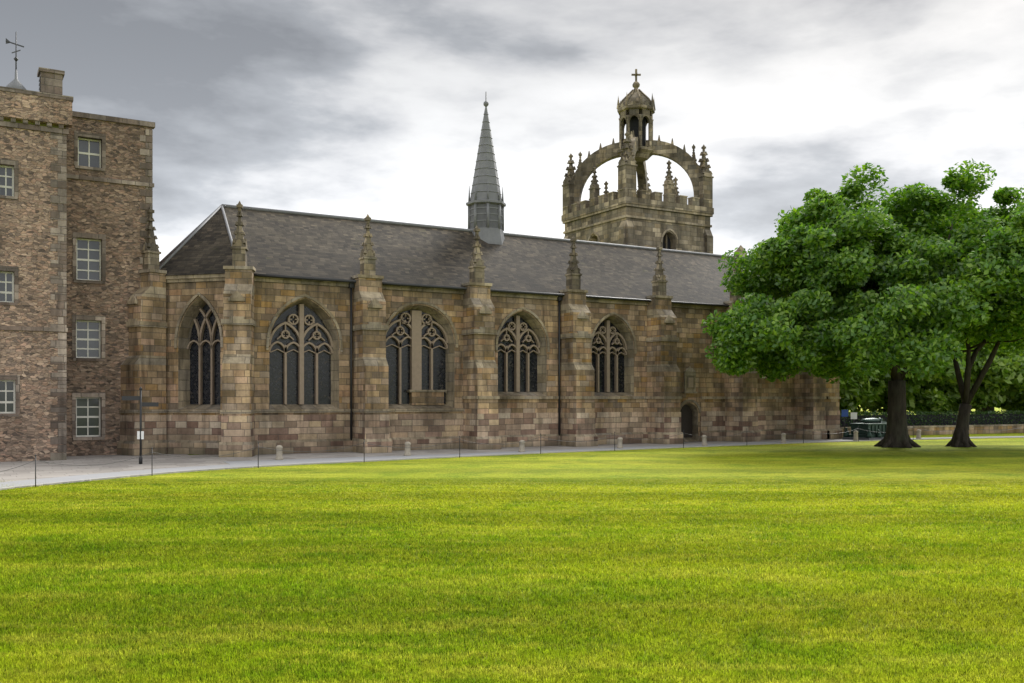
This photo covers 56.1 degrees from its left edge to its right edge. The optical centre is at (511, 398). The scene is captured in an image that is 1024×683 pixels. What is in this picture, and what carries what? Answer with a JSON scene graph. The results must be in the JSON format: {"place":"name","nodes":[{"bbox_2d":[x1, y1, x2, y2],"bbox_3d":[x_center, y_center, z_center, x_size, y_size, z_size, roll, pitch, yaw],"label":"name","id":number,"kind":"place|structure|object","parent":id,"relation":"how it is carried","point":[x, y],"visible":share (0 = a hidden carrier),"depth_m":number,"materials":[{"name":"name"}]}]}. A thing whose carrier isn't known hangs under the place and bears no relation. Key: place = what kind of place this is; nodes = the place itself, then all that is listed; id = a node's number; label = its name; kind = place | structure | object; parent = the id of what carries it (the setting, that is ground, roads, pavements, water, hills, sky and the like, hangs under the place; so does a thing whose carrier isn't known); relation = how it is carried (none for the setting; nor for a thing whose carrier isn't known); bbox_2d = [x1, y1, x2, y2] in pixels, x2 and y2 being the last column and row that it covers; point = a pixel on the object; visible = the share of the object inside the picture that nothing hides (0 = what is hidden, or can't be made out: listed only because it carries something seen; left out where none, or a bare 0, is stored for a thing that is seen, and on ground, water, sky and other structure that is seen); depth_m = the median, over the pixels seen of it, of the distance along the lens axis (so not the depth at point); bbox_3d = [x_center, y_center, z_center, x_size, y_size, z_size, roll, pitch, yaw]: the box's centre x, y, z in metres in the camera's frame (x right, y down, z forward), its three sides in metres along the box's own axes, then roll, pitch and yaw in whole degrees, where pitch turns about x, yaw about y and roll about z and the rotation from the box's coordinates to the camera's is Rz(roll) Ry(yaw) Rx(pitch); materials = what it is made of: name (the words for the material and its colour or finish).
{"place":"outdoors","nodes":[
{"label":"outdoors","id":0,"kind":"place"},
{"bbox_2d":[0,405,1023,682],"bbox_3d":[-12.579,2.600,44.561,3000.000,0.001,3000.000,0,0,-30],"label":"lawn","id":1,"kind":"structure","parent":0,"point":[922,461],"depth_m":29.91,"materials":[{"name":"green plant"}]},
{"bbox_2d":[117,92,841,456],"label":"chapel","id":2,"kind":"structure","parent":1,"relation":"on","point":[255,332],"depth_m":49.86,"materials":[{"name":"brown stone"}]},
{"bbox_2d":[0,425,1021,486],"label":"bollards","id":3,"kind":"object","parent":1,"relation":"on","point":[35,460],"visible":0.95,"depth_m":41.75,"materials":[{"name":"black metal"}]},
{"bbox_2d":[0,436,1023,489],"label":"paths and kerbs","id":4,"kind":"object","parent":1,"relation":"on","point":[72,471],"visible":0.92,"depth_m":40.37,"materials":[{"name":"concrete"}]},
{"bbox_2d":[0,32,154,461],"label":"cromwell tower","id":5,"kind":"structure","parent":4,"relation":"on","point":[76,195],"depth_m":40.79,"materials":[{"name":"brown stone"}]},
{"bbox_2d":[122,387,158,463],"bbox_3d":[-14.827,1.050,38.269,1.448,3.100,0.131,0,0,-6],"label":"fingerpost sign","id":6,"kind":"object","parent":4,"relation":"on","point":[140,434],"visible":0.95,"depth_m":38.25,"materials":[{"name":"black metal"}]},
{"bbox_2d":[275,429,920,459],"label":"bollards","id":7,"kind":"object","parent":4,"relation":"on","point":[521,447],"visible":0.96,"depth_m":46.86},
{"bbox_2d":[842,418,886,439],"bbox_3d":[23.145,1.907,61.926,3.400,1.386,2.120,0,0,-37],"label":"elphinstone monument","id":8,"kind":"object","parent":4,"relation":"on","point":[877,426],"visible":0.73,"depth_m":61.18,"materials":[{"name":"green metal"}]},
{"bbox_2d":[842,410,856,430],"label":"signs","id":9,"kind":"object","parent":1,"relation":"on","point":[845,414],"visible":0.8,"depth_m":62.84,"materials":[{"name":"blue metal"}]},
{"bbox_2d":[701,159,1023,447],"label":"tree","id":10,"kind":"object","parent":1,"relation":"on","point":[880,288],"visible":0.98,"depth_m":47.12,"materials":[{"name":"green plant"}]},
{"bbox_2d":[835,319,889,411],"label":"tree","id":11,"kind":"object","parent":1,"relation":"on","point":[862,391],"visible":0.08,"depth_m":72.34,"materials":[{"name":"green plant"}]},
{"bbox_2d":[843,342,976,414],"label":"tree","id":12,"kind":"object","parent":1,"relation":"on","point":[919,397],"visible":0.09,"depth_m":73.89,"materials":[{"name":"green plant"}]},
{"bbox_2d":[840,409,1023,426],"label":"boundary hedge","id":13,"kind":"object","parent":1,"relation":"on","point":[926,418],"visible":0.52,"depth_m":72.11,"materials":[{"name":"green plant"}]},
{"bbox_2d":[840,424,1023,436],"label":"boundary wall","id":14,"kind":"structure","parent":1,"relation":"on","point":[947,429],"depth_m":71.24,"materials":[{"name":"beige stone"}]},
{"bbox_2d":[913,205,1023,447],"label":"tree","id":15,"kind":"object","parent":1,"relation":"on","point":[1003,335],"visible":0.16,"depth_m":51.25,"materials":[{"name":"green plant"}]},
{"bbox_2d":[921,340,1023,412],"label":"tree","id":16,"kind":"object","parent":1,"relation":"on","point":[1004,376],"visible":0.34,"depth_m":76.22,"materials":[{"name":"green plant"}]},
{"bbox_2d":[976,242,1023,413],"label":"tree","id":17,"kind":"object","parent":1,"relation":"on","point":[988,408],"depth_m":91.75,"materials":[{"name":"green plant"}]},
{"bbox_2d":[994,391,1023,413],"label":"bush","id":18,"kind":"object","parent":1,"relation":"on","point":[1014,404],"visible":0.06,"depth_m":83.76,"materials":[{"name":"green plant"}]},
{"bbox_2d":[0,0,1023,261],"label":"sky","id":19,"kind":"structure","parent":0,"point":[348,108],"materials":[{"name":"grey"}]},
{"bbox_2d":[561,69,713,253],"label":"crown tower","id":20,"kind":"structure","parent":0,"point":[644,216],"depth_m":72.71,"materials":[{"name":"stone"}]}
]}

